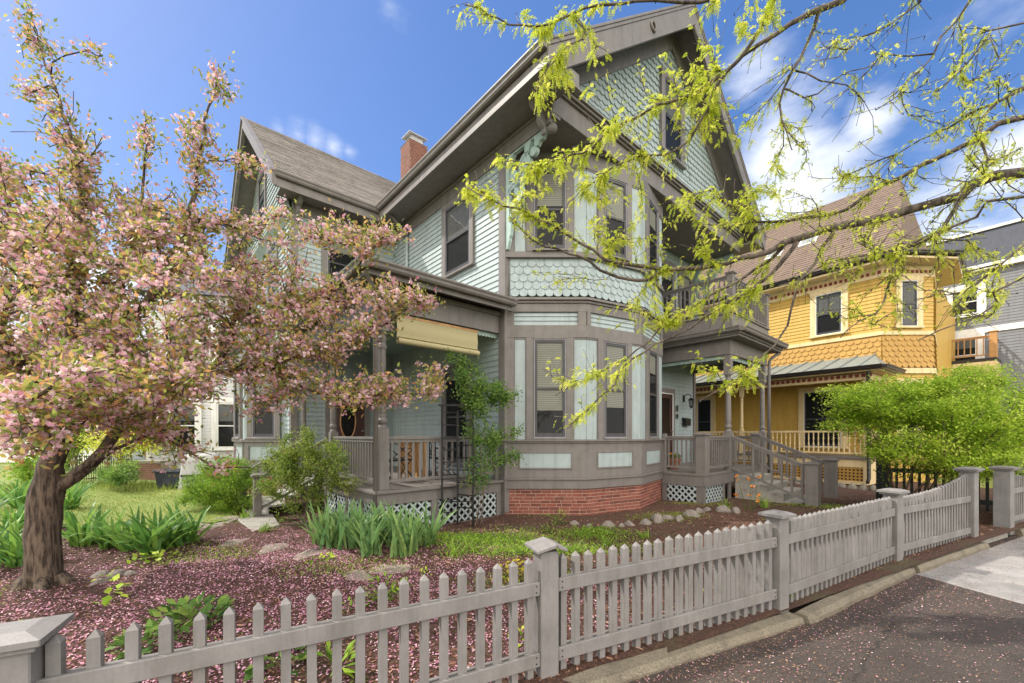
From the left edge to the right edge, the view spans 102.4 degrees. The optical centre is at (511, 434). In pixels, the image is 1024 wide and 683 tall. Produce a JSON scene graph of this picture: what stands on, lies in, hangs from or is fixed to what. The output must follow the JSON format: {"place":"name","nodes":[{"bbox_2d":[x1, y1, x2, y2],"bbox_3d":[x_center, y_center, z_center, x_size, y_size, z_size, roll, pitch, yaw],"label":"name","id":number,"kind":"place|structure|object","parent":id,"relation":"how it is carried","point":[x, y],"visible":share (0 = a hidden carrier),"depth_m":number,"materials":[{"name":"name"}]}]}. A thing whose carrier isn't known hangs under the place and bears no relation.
{"place":"outdoors","nodes":[
{"label":"outdoors","id":0,"kind":"place"},
{"bbox_2d":[0,465,268,533],"bbox_3d":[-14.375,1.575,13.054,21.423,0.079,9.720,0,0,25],"label":"lawn","id":1,"kind":"structure","parent":0,"point":[128,511],"depth_m":9.38,"materials":[{"name":"green plant"}]},
{"bbox_2d":[0,477,32,508],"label":"iris clump","id":2,"kind":"object","parent":1,"relation":"on","point":[22,492],"visible":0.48,"depth_m":8.73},
{"bbox_2d":[0,452,68,488],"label":"hedge shrub","id":3,"kind":"object","parent":1,"relation":"on","point":[22,472],"visible":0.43,"depth_m":11.31,"materials":[{"name":"green plant"}]},
{"bbox_2d":[25,428,101,469],"bbox_3d":[-19.867,0.419,17.978,4.976,2.677,2.908,0,0,12],"label":"background tree","id":4,"kind":"object","parent":1,"relation":"on","point":[69,466],"visible":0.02,"depth_m":18.00,"materials":[{"name":"green plant"}]},
{"bbox_2d":[25,480,108,509],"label":"iris clump","id":5,"kind":"object","parent":1,"relation":"on","point":[72,500],"visible":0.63,"depth_m":8.59,"materials":[{"name":"plant"}]},
{"bbox_2d":[0,478,183,491],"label":"tall grass","id":6,"kind":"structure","parent":1,"relation":"on","point":[134,484],"depth_m":11.83,"materials":[{"name":"plant"}]},
{"bbox_2d":[75,454,128,480],"bbox_3d":[-14.040,1.170,14.150,1.436,0.960,0.030,0,0,-30],"label":"iron fence","id":7,"kind":"object","parent":1,"relation":"on","point":[86,478],"visible":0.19,"depth_m":14.04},
{"bbox_2d":[45,418,181,469],"bbox_3d":[-13.040,0.102,13.191,5.032,2.609,1.660,0,0,0],"label":"blossom shrub","id":8,"kind":"object","parent":1,"relation":"on","point":[75,449],"visible":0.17,"depth_m":13.22,"materials":[{"name":"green plant"}]},
{"bbox_2d":[92,459,144,486],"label":"dark shrub","id":9,"kind":"object","parent":1,"relation":"on","point":[119,473],"visible":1,"depth_m":11.27,"materials":[{"name":"green plant"}]},
{"bbox_2d":[73,412,168,468],"bbox_3d":[-12.105,-0.080,12.331,3.882,2.757,1.294,0,0,15],"label":"yellow shrub","id":10,"kind":"object","parent":1,"relation":"on","point":[95,443],"visible":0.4,"depth_m":12.14,"materials":[{"name":"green plant"}]},
{"bbox_2d":[85,404,157,478],"bbox_3d":[-12.130,0.095,12.807,2.864,2.600,1.872,0,0,0],"label":"red blossom tree","id":11,"kind":"object","parent":1,"relation":"on","point":[131,433],"visible":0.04,"depth_m":12.87,"materials":[{"name":"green plant"}]},
{"bbox_2d":[133,460,168,479],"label":"brick wall","id":12,"kind":"structure","parent":1,"relation":"on","point":[147,468],"depth_m":14.35,"materials":[{"name":"brick"}]},
{"bbox_2d":[152,468,180,488],"bbox_3d":[-10.065,1.310,12.200,0.720,0.580,0.620,0,0,-9],"label":"storage bin","id":13,"kind":"object","parent":1,"relation":"on","point":[161,478],"visible":0.68,"depth_m":11.95,"materials":[{"name":"grey plastic"}]},
{"bbox_2d":[178,452,222,489],"bbox_3d":[-9.022,1.080,11.987,1.029,1.100,0.644,0,0,-14],"label":"covered grill","id":14,"kind":"object","parent":1,"relation":"on","point":[189,468],"visible":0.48,"depth_m":11.71,"materials":[{"name":"fabric"}]},
{"bbox_2d":[174,450,255,512],"bbox_3d":[-6.092,1.029,8.577,2.123,1.416,1.336,0,0,36],"label":"yew bush","id":15,"kind":"object","parent":1,"relation":"on","point":[223,494],"visible":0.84,"depth_m":8.27,"materials":[{"name":"green plant"}]},
{"bbox_2d":[429,442,456,479],"bbox_3d":[-1.405,0.486,8.480,0.496,0.828,0.496,0,0,-26],"label":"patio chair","id":16,"kind":"object","parent":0,"point":[436,458],"visible":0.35,"depth_m":8.41,"materials":[{"name":"black metal"}]},
{"bbox_2d":[0,458,992,487],"bbox_3d":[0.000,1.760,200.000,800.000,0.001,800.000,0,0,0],"label":"ground","id":17,"kind":"structure","parent":0,"point":[4,464],"depth_m":21.95,"materials":[{"name":"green plant"}]},
{"bbox_2d":[0,341,145,461],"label":"white house","id":18,"kind":"structure","parent":17,"relation":"on","point":[8,456],"depth_m":26.58,"materials":[{"name":"paint"}]},
{"bbox_2d":[926,218,1023,472],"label":"grey house","id":19,"kind":"structure","parent":17,"relation":"on","point":[980,344],"depth_m":18.40,"materials":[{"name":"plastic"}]},
{"bbox_2d":[944,281,986,318],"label":"window","id":20,"kind":"structure","parent":19,"relation":"in","point":[976,304],"depth_m":19.09,"materials":[{"name":"white paint"}]},
{"bbox_2d":[955,331,984,360],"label":"window","id":21,"kind":"structure","parent":19,"relation":"in","point":[975,334],"depth_m":19.16,"materials":[{"name":"white paint"}]},
{"bbox_2d":[0,478,1023,682],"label":"garden ground","id":22,"kind":"structure","parent":0,"point":[684,640],"depth_m":4.53,"materials":[{"name":"brown soil"}]},
{"bbox_2d":[0,516,23,556],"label":"iris clump","id":23,"kind":"object","parent":22,"relation":"on","point":[7,524],"visible":0.07,"depth_m":5.54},
{"bbox_2d":[0,504,24,533],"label":"iris clump","id":24,"kind":"object","parent":22,"relation":"on","point":[17,514],"visible":0.24,"depth_m":6.10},
{"bbox_2d":[0,519,68,567],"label":"iris clump","id":25,"kind":"object","parent":22,"relation":"on","point":[13,549],"visible":0.48,"depth_m":4.96,"materials":[{"name":"plant"}]},
{"bbox_2d":[62,501,113,546],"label":"iris clump","id":26,"kind":"object","parent":22,"relation":"on","point":[70,519],"visible":0.68,"depth_m":5.96,"materials":[{"name":"plant"}]},
{"bbox_2d":[66,507,140,549],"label":"iris clump","id":27,"kind":"object","parent":22,"relation":"on","point":[102,544],"visible":0.52,"depth_m":5.69,"materials":[{"name":"plant"}]},
{"bbox_2d":[92,574,131,605],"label":"garden plant","id":28,"kind":"object","parent":22,"relation":"on","point":[106,599],"visible":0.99,"depth_m":4.00,"materials":[{"name":"green plant"}]},
{"bbox_2d":[93,504,158,551],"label":"iris clump","id":29,"kind":"object","parent":22,"relation":"on","point":[115,539],"visible":0.48,"depth_m":5.56,"materials":[{"name":"plant"}]},
{"bbox_2d":[127,551,162,563],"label":"garden plant","id":30,"kind":"object","parent":22,"relation":"on","point":[146,557],"visible":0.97,"depth_m":5.16,"materials":[{"name":"green plant"}]},
{"bbox_2d":[105,615,191,660],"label":"garden plant","id":31,"kind":"object","parent":22,"relation":"on","point":[119,640],"visible":0.53,"depth_m":3.14,"materials":[{"name":"green plant"}]},
{"bbox_2d":[106,511,195,555],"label":"iris clump","id":32,"kind":"object","parent":22,"relation":"on","point":[147,543],"visible":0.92,"depth_m":5.43,"materials":[{"name":"plant"}]},
{"bbox_2d":[119,501,207,549],"bbox_3d":[-4.932,1.275,5.837,0.997,0.644,0.838,0,0,-23],"label":"iris clump","id":33,"kind":"object","parent":22,"relation":"on","point":[170,540],"visible":0.59,"depth_m":5.81,"materials":[{"name":"plant"}]},
{"bbox_2d":[131,268,241,467],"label":"pale house","id":34,"kind":"structure","parent":22,"relation":"on","point":[217,425],"depth_m":15.32,"materials":[{"name":"grey"}]},
{"bbox_2d":[164,317,201,366],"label":"window","id":35,"kind":"structure","parent":34,"relation":"in","point":[164,317],"depth_m":15.11,"materials":[{"name":"white paint"}]},
{"bbox_2d":[168,397,201,450],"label":"window","id":36,"kind":"structure","parent":34,"relation":"in","point":[192,424],"depth_m":15.19,"materials":[{"name":"white paint"}]},
{"bbox_2d":[210,397,233,450],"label":"window","id":37,"kind":"structure","parent":34,"relation":"in","point":[221,426],"depth_m":15.43,"materials":[{"name":"white paint"}]},
{"bbox_2d":[211,321,241,368],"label":"window","id":38,"kind":"structure","parent":34,"relation":"in","point":[226,362],"depth_m":15.43,"materials":[{"name":"white paint"}]},
{"bbox_2d":[142,590,234,636],"bbox_3d":[-2.757,1.513,3.553,0.653,0.294,0.675,0,0,44],"label":"garden plant","id":39,"kind":"object","parent":22,"relation":"on","point":[182,606],"visible":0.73,"depth_m":3.58,"materials":[{"name":"green plant"}]},
{"bbox_2d":[163,500,224,543],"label":"iris clump","id":40,"kind":"object","parent":22,"relation":"on","point":[192,536],"visible":0.73,"depth_m":6.08,"materials":[{"name":"plant"}]},
{"bbox_2d":[0,0,450,592],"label":"crabapple tree","id":41,"kind":"object","parent":22,"relation":"on","point":[80,356],"visible":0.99,"depth_m":4.56,"materials":[{"name":"pink plant"}]},
{"bbox_2d":[221,538,249,546],"bbox_3d":[-4.118,1.613,6.129,0.375,0.047,0.416,0,0,-30],"label":"flagstone","id":42,"kind":"object","parent":22,"relation":"on","point":[239,541],"visible":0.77,"depth_m":6.07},
{"bbox_2d":[238,514,279,531],"bbox_3d":[-4.506,1.625,7.450,0.617,0.110,1.505,0,0,-43],"label":"concrete pad","id":43,"kind":"object","parent":22,"relation":"on","point":[251,522],"visible":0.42,"depth_m":7.43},
{"bbox_2d":[258,543,288,553],"bbox_3d":[-3.433,1.637,5.898,0.393,0.047,0.596,0,0,10],"label":"flagstone","id":44,"kind":"object","parent":22,"relation":"on","point":[270,548],"visible":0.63,"depth_m":5.89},
{"bbox_2d":[243,646,306,681],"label":"garden plant","id":45,"kind":"object","parent":22,"relation":"on","point":[249,671],"visible":0.5,"depth_m":2.83,"materials":[{"name":"green plant"}]},
{"bbox_2d":[245,423,366,526],"bbox_3d":[-3.606,0.726,7.283,2.357,1.876,1.151,0,0,20],"label":"flowering shrub","id":46,"kind":"object","parent":22,"relation":"on","point":[286,469],"visible":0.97,"depth_m":7.21,"materials":[{"name":"green plant"}]},
{"bbox_2d":[294,548,327,560],"bbox_3d":[-2.694,1.611,5.487,0.384,0.046,0.587,0,0,-7],"label":"flagstone","id":47,"kind":"object","parent":22,"relation":"on","point":[305,553],"visible":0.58,"depth_m":5.49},
{"bbox_2d":[211,534,416,581],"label":"fallen petals","id":48,"kind":"object","parent":22,"relation":"on","point":[317,553],"visible":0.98,"depth_m":5.36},
{"bbox_2d":[288,499,349,545],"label":"iris clump","id":49,"kind":"object","parent":22,"relation":"on","point":[316,536],"visible":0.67,"depth_m":5.93,"materials":[{"name":"plant"}]},
{"bbox_2d":[306,640,354,677],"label":"garden plant","id":50,"kind":"object","parent":22,"relation":"on","point":[328,653],"visible":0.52,"depth_m":2.84,"materials":[{"name":"green plant"}]},
{"bbox_2d":[303,496,363,549],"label":"iris clump","id":51,"kind":"object","parent":22,"relation":"on","point":[333,537],"visible":0.87,"depth_m":5.77,"materials":[{"name":"plant"}]},
{"bbox_2d":[315,500,356,540],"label":"iris clump","id":52,"kind":"object","parent":22,"relation":"on","point":[339,506],"visible":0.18,"depth_m":6.17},
{"bbox_2d":[0,513,703,682],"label":"fallen petals","id":53,"kind":"object","parent":22,"relation":"on","point":[174,586],"visible":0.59,"depth_m":4.21,"materials":[{"name":"plant"}]},
{"bbox_2d":[325,502,388,537],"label":"iris clump","id":54,"kind":"object","parent":22,"relation":"on","point":[355,516],"visible":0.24,"depth_m":5.85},
{"bbox_2d":[343,570,373,580],"bbox_3d":[-1.768,1.636,4.715,0.309,0.047,0.456,0,0,-28],"label":"flagstone","id":55,"kind":"object","parent":22,"relation":"on","point":[362,575],"visible":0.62,"depth_m":4.68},
{"bbox_2d":[333,499,384,549],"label":"iris clump","id":56,"kind":"object","parent":22,"relation":"on","point":[347,531],"visible":0.68,"depth_m":5.70,"materials":[{"name":"plant"}]},
{"bbox_2d":[338,509,392,556],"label":"iris clump","id":57,"kind":"object","parent":22,"relation":"on","point":[370,543],"visible":0.95,"depth_m":5.46,"materials":[{"name":"plant"}]},
{"bbox_2d":[361,500,396,543],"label":"iris clump","id":58,"kind":"object","parent":22,"relation":"on","point":[374,510],"visible":0.45,"depth_m":5.93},
{"bbox_2d":[362,569,410,605],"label":"garden plant","id":59,"kind":"object","parent":22,"relation":"on","point":[390,589],"visible":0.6,"depth_m":4.09,"materials":[{"name":"green plant"}]},
{"bbox_2d":[367,564,410,574],"bbox_3d":[-1.530,1.649,5.015,0.611,0.046,0.534,0,0,45],"label":"flagstone","id":60,"kind":"object","parent":22,"relation":"on","point":[399,568],"visible":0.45,"depth_m":4.97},
{"bbox_2d":[362,500,425,548],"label":"iris clump","id":61,"kind":"object","parent":22,"relation":"on","point":[389,533],"visible":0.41,"depth_m":5.86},
{"bbox_2d":[389,503,431,553],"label":"iris clump","id":62,"kind":"object","parent":22,"relation":"on","point":[414,527],"visible":0.64,"depth_m":5.54,"materials":[{"name":"plant"}]},
{"bbox_2d":[388,507,437,557],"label":"iris clump","id":63,"kind":"object","parent":22,"relation":"on","point":[399,546],"visible":0.84,"depth_m":5.41,"materials":[{"name":"plant"}]},
{"bbox_2d":[0,501,847,682],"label":"weeds","id":64,"kind":"object","parent":22,"relation":"on","point":[394,560],"visible":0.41,"depth_m":5.46,"materials":[{"name":"green plant"}]},
{"bbox_2d":[402,500,456,545],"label":"iris clump","id":65,"kind":"object","parent":22,"relation":"on","point":[429,534],"visible":0.78,"depth_m":5.94,"materials":[{"name":"plant"}]},
{"bbox_2d":[433,537,469,558],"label":"daylily clump","id":66,"kind":"object","parent":22,"relation":"on","point":[454,549],"visible":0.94,"depth_m":5.49,"materials":[{"name":"green plant"}]},
{"bbox_2d":[438,404,473,526],"bbox_3d":[-0.950,0.547,7.268,0.660,2.145,0.226,0,0,0],"label":"trellis","id":67,"kind":"object","parent":22,"relation":"on","point":[458,457],"visible":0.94,"depth_m":7.17,"materials":[{"name":"black metal"}]},
{"bbox_2d":[444,347,526,526],"bbox_3d":[-0.419,0.059,7.200,1.540,3.157,0.677,0,0,-10],"label":"climbing rose","id":68,"kind":"object","parent":22,"relation":"on","point":[493,438],"visible":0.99,"depth_m":7.16,"materials":[{"name":"green plant"}]},
{"bbox_2d":[0,466,984,682],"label":"picket fence","id":69,"kind":"object","parent":22,"relation":"on","point":[778,557],"visible":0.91,"depth_m":2.89,"materials":[{"name":"paint"}]},
{"bbox_2d":[499,558,523,580],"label":"garden plant","id":70,"kind":"object","parent":22,"relation":"on","point":[507,566],"visible":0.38,"depth_m":4.66,"materials":[{"name":"green plant"}]},
{"bbox_2d":[0,493,1023,682],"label":"mulch chips","id":71,"kind":"object","parent":22,"relation":"on","point":[417,634],"visible":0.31,"depth_m":4.35,"materials":[{"name":"wood"}]},
{"bbox_2d":[223,4,839,530],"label":"blue house","id":72,"kind":"structure","parent":22,"relation":"on","point":[473,266],"depth_m":8.82,"materials":[{"name":"teal paint"}]},
{"bbox_2d":[232,365,242,438],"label":"window","id":73,"kind":"structure","parent":72,"relation":"in","point":[237,421],"depth_m":11.34,"materials":[{"name":"beige paint"}]},
{"bbox_2d":[257,168,266,228],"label":"window","id":74,"kind":"structure","parent":72,"relation":"in","point":[260,179],"depth_m":12.79,"materials":[{"name":"beige paint"}]},
{"bbox_2d":[245,363,280,439],"bbox_3d":[-6.451,-0.860,10.693,0.920,1.980,0.126,0,0,2],"label":"window","id":75,"kind":"structure","parent":72,"relation":"in","point":[270,427],"depth_m":10.69,"materials":[{"name":"glass"}]},
{"bbox_2d":[265,234,278,309],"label":"window","id":76,"kind":"structure","parent":72,"relation":"in","point":[272,248],"depth_m":11.62,"materials":[{"name":"beige paint"}]},
{"bbox_2d":[321,225,372,283],"bbox_3d":[-4.404,-4.555,11.045,1.380,1.770,0.126,0,0,-41],"label":"window","id":77,"kind":"structure","parent":72,"relation":"in","point":[342,261],"depth_m":10.83,"materials":[{"name":"beige paint"}]},
{"bbox_2d":[336,387,364,436],"bbox_3d":[-4.396,-0.175,11.050,0.900,2.150,0.090,0,0,-41],"label":"door","id":78,"kind":"structure","parent":72,"relation":"in","point":[355,425],"depth_m":11.12,"materials":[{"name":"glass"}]},
{"bbox_2d":[389,442,411,478],"bbox_3d":[-2.255,0.486,7.933,0.496,0.828,0.496,0,0,40],"label":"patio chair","id":79,"kind":"object","parent":72,"relation":"on","point":[401,459],"visible":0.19,"depth_m":7.84,"materials":[{"name":"black metal"}]},
{"bbox_2d":[397,436,427,478],"bbox_3d":[-2.044,0.470,8.450,0.480,0.860,0.400,0,0,-41],"label":"wooden stand","id":80,"kind":"object","parent":72,"relation":"on","point":[402,454],"visible":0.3,"depth_m":8.44,"materials":[{"name":"brown wood"}]},
{"bbox_2d":[396,315,479,355],"bbox_3d":[-1.268,-1.670,7.356,1.680,0.660,0.110,0,0,-41],"label":"bamboo blind","id":81,"kind":"object","parent":72,"relation":"hanging from","point":[417,332],"visible":0.91,"depth_m":7.31,"materials":[{"name":"wood"}]},
{"bbox_2d":[441,361,472,466],"bbox_3d":[-1.276,-0.445,9.405,0.126,2.290,1.220,0,0,-41],"label":"window","id":82,"kind":"structure","parent":72,"relation":"in","point":[448,418],"depth_m":9.52,"materials":[{"name":"glass"}]},
{"bbox_2d":[441,184,475,278],"bbox_3d":[-1.246,-4.550,9.372,0.126,1.760,1.310,0,0,-41],"label":"window","id":83,"kind":"structure","parent":72,"relation":"in","point":[457,223],"depth_m":9.39,"materials":[{"name":"beige paint"}]},
{"bbox_2d":[533,337,567,439],"bbox_3d":[0.751,-0.910,8.157,0.688,2.020,0.126,0,0,0],"label":"window","id":84,"kind":"structure","parent":72,"relation":"in","point":[547,406],"depth_m":8.17,"materials":[{"name":"glass"}]},
{"bbox_2d":[533,167,567,250],"bbox_3d":[0.751,-4.455,8.157,0.688,1.650,0.126,0,0,0],"label":"window","id":85,"kind":"structure","parent":72,"relation":"in","point":[557,201],"depth_m":8.17,"materials":[{"name":"beige paint"}]},
{"bbox_2d":[603,340,628,438],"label":"window","id":86,"kind":"structure","parent":72,"relation":"in","point":[615,405],"depth_m":8.52,"materials":[{"name":"glass"}]},
{"bbox_2d":[604,175,628,261],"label":"window","id":87,"kind":"structure","parent":72,"relation":"in","point":[619,209],"depth_m":8.53,"materials":[{"name":"beige paint"}]},
{"bbox_2d":[649,349,659,438],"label":"window","id":88,"kind":"structure","parent":72,"relation":"in","point":[653,356],"depth_m":9.55,"materials":[{"name":"glass"}]},
{"bbox_2d":[649,198,659,280],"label":"window","id":89,"kind":"structure","parent":72,"relation":"in","point":[653,213],"depth_m":9.53,"materials":[{"name":"beige paint"}]},
{"bbox_2d":[662,392,672,456],"bbox_3d":[4.618,-0.175,12.382,0.860,2.150,0.090,0,0,-41],"label":"door","id":90,"kind":"structure","parent":72,"relation":"in","point":[667,398],"depth_m":12.49,"materials":[{"name":"brown wood"}]},
{"bbox_2d":[662,260,675,318],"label":"window","id":91,"kind":"structure","parent":72,"relation":"in","point":[666,283],"depth_m":12.54,"materials":[{"name":"beige paint"}]},
{"bbox_2d":[659,65,686,170],"bbox_3d":[3.864,-7.570,9.908,1.160,1.940,0.150,0,0,-41],"label":"window","id":92,"kind":"structure","parent":72,"relation":"in","point":[668,139],"depth_m":9.82,"materials":[{"name":"beige paint"}]},
{"bbox_2d":[677,271,693,320],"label":"window","id":93,"kind":"structure","parent":72,"relation":"in","point":[686,280],"depth_m":13.26,"materials":[{"name":"beige paint"}]},
{"bbox_2d":[414,521,653,560],"bbox_3d":[0.131,1.558,6.083,4.299,0.225,1.815,0,0,0],"label":"ground cover","id":94,"kind":"object","parent":22,"relation":"on","point":[499,540],"visible":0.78,"depth_m":6.03,"materials":[{"name":"green plant"}]},
{"bbox_2d":[734,474,761,511],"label":"orange flowers","id":95,"kind":"object","parent":22,"relation":"on","point":[758,500],"visible":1,"depth_m":8.66,"materials":[{"name":"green plant"}]},
{"bbox_2d":[696,179,967,484],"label":"yellow house","id":96,"kind":"structure","parent":22,"relation":"on","point":[818,352],"depth_m":15.09,"materials":[{"name":"paint"}]},
{"bbox_2d":[696,395,715,444],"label":"window","id":97,"kind":"structure","parent":96,"relation":"in","point":[705,409],"depth_m":18.78,"materials":[{"name":"glass"}]},
{"bbox_2d":[797,384,848,448],"bbox_3d":[11.439,-0.635,15.186,0.126,2.290,1.550,0,0,-36],"label":"window","id":98,"kind":"structure","parent":96,"relation":"in","point":[806,417],"depth_m":15.37,"materials":[{"name":"glass"}]},
{"bbox_2d":[809,284,848,338],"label":"window","id":99,"kind":"structure","parent":96,"relation":"in","point":[823,325],"depth_m":15.03,"materials":[{"name":"beige paint"}]},
{"bbox_2d":[895,275,924,327],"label":"window","id":100,"kind":"structure","parent":96,"relation":"in","point":[906,295],"depth_m":13.80,"materials":[{"name":"beige paint"}]},
{"bbox_2d":[808,359,1023,495],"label":"burning bush","id":101,"kind":"object","parent":22,"relation":"on","point":[934,409],"visible":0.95,"depth_m":7.72,"materials":[{"name":"green plant"}]},
{"bbox_2d":[876,458,1023,510],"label":"dark picket fence","id":102,"kind":"object","parent":22,"relation":"on","point":[986,502],"visible":0.2,"depth_m":9.30,"materials":[{"name":"black paint"}]},
{"bbox_2d":[988,465,1023,534],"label":"picket fence","id":103,"kind":"object","parent":22,"relation":"on","point":[1008,498],"visible":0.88,"depth_m":6.95,"materials":[{"name":"paint"}]},
{"bbox_2d":[0,0,1023,340],"label":"sky","id":104,"kind":"structure","parent":0,"point":[346,80],"materials":[{"name":"blue"}]},
{"bbox_2d":[628,535,1023,682],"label":"pavement","id":105,"kind":"structure","parent":0,"point":[922,667],"depth_m":3.28,"materials":[{"name":"asphalt"}]},
{"bbox_2d":[563,612,804,682],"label":"kerb stone","id":106,"kind":"object","parent":105,"relation":"on","point":[630,669],"visible":0.85,"depth_m":3.10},
{"bbox_2d":[630,535,1023,682],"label":"street petals","id":107,"kind":"object","parent":105,"relation":"on","point":[871,631],"visible":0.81,"depth_m":3.46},
{"bbox_2d":[794,567,915,623],"bbox_3d":[3.769,1.680,4.396,2.627,0.141,0.152,0,0,-31],"label":"kerb stone","id":108,"kind":"object","parent":105,"relation":"on","point":[822,609],"visible":0.78,"depth_m":4.15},
{"bbox_2d":[910,542,989,572],"bbox_3d":[6.021,1.665,5.622,2.361,0.130,0.140,0,0,-27],"label":"kerb stone","id":109,"kind":"object","parent":105,"relation":"on","point":[956,555],"visible":0.56,"depth_m":5.50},
{"bbox_2d":[916,536,1023,603],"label":"sidewalk","id":110,"kind":"structure","parent":0,"point":[990,579],"depth_m":5.04,"materials":[{"name":"concrete"}]},
{"label":"road","id":111,"kind":"structure","parent":0,"visible":0},
{"bbox_2d":[447,0,1023,430],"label":"honey locust tree","id":112,"kind":"object","parent":111,"relation":"on","point":[711,106],"visible":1,"depth_m":3.65,"materials":[{"name":"green plant"}]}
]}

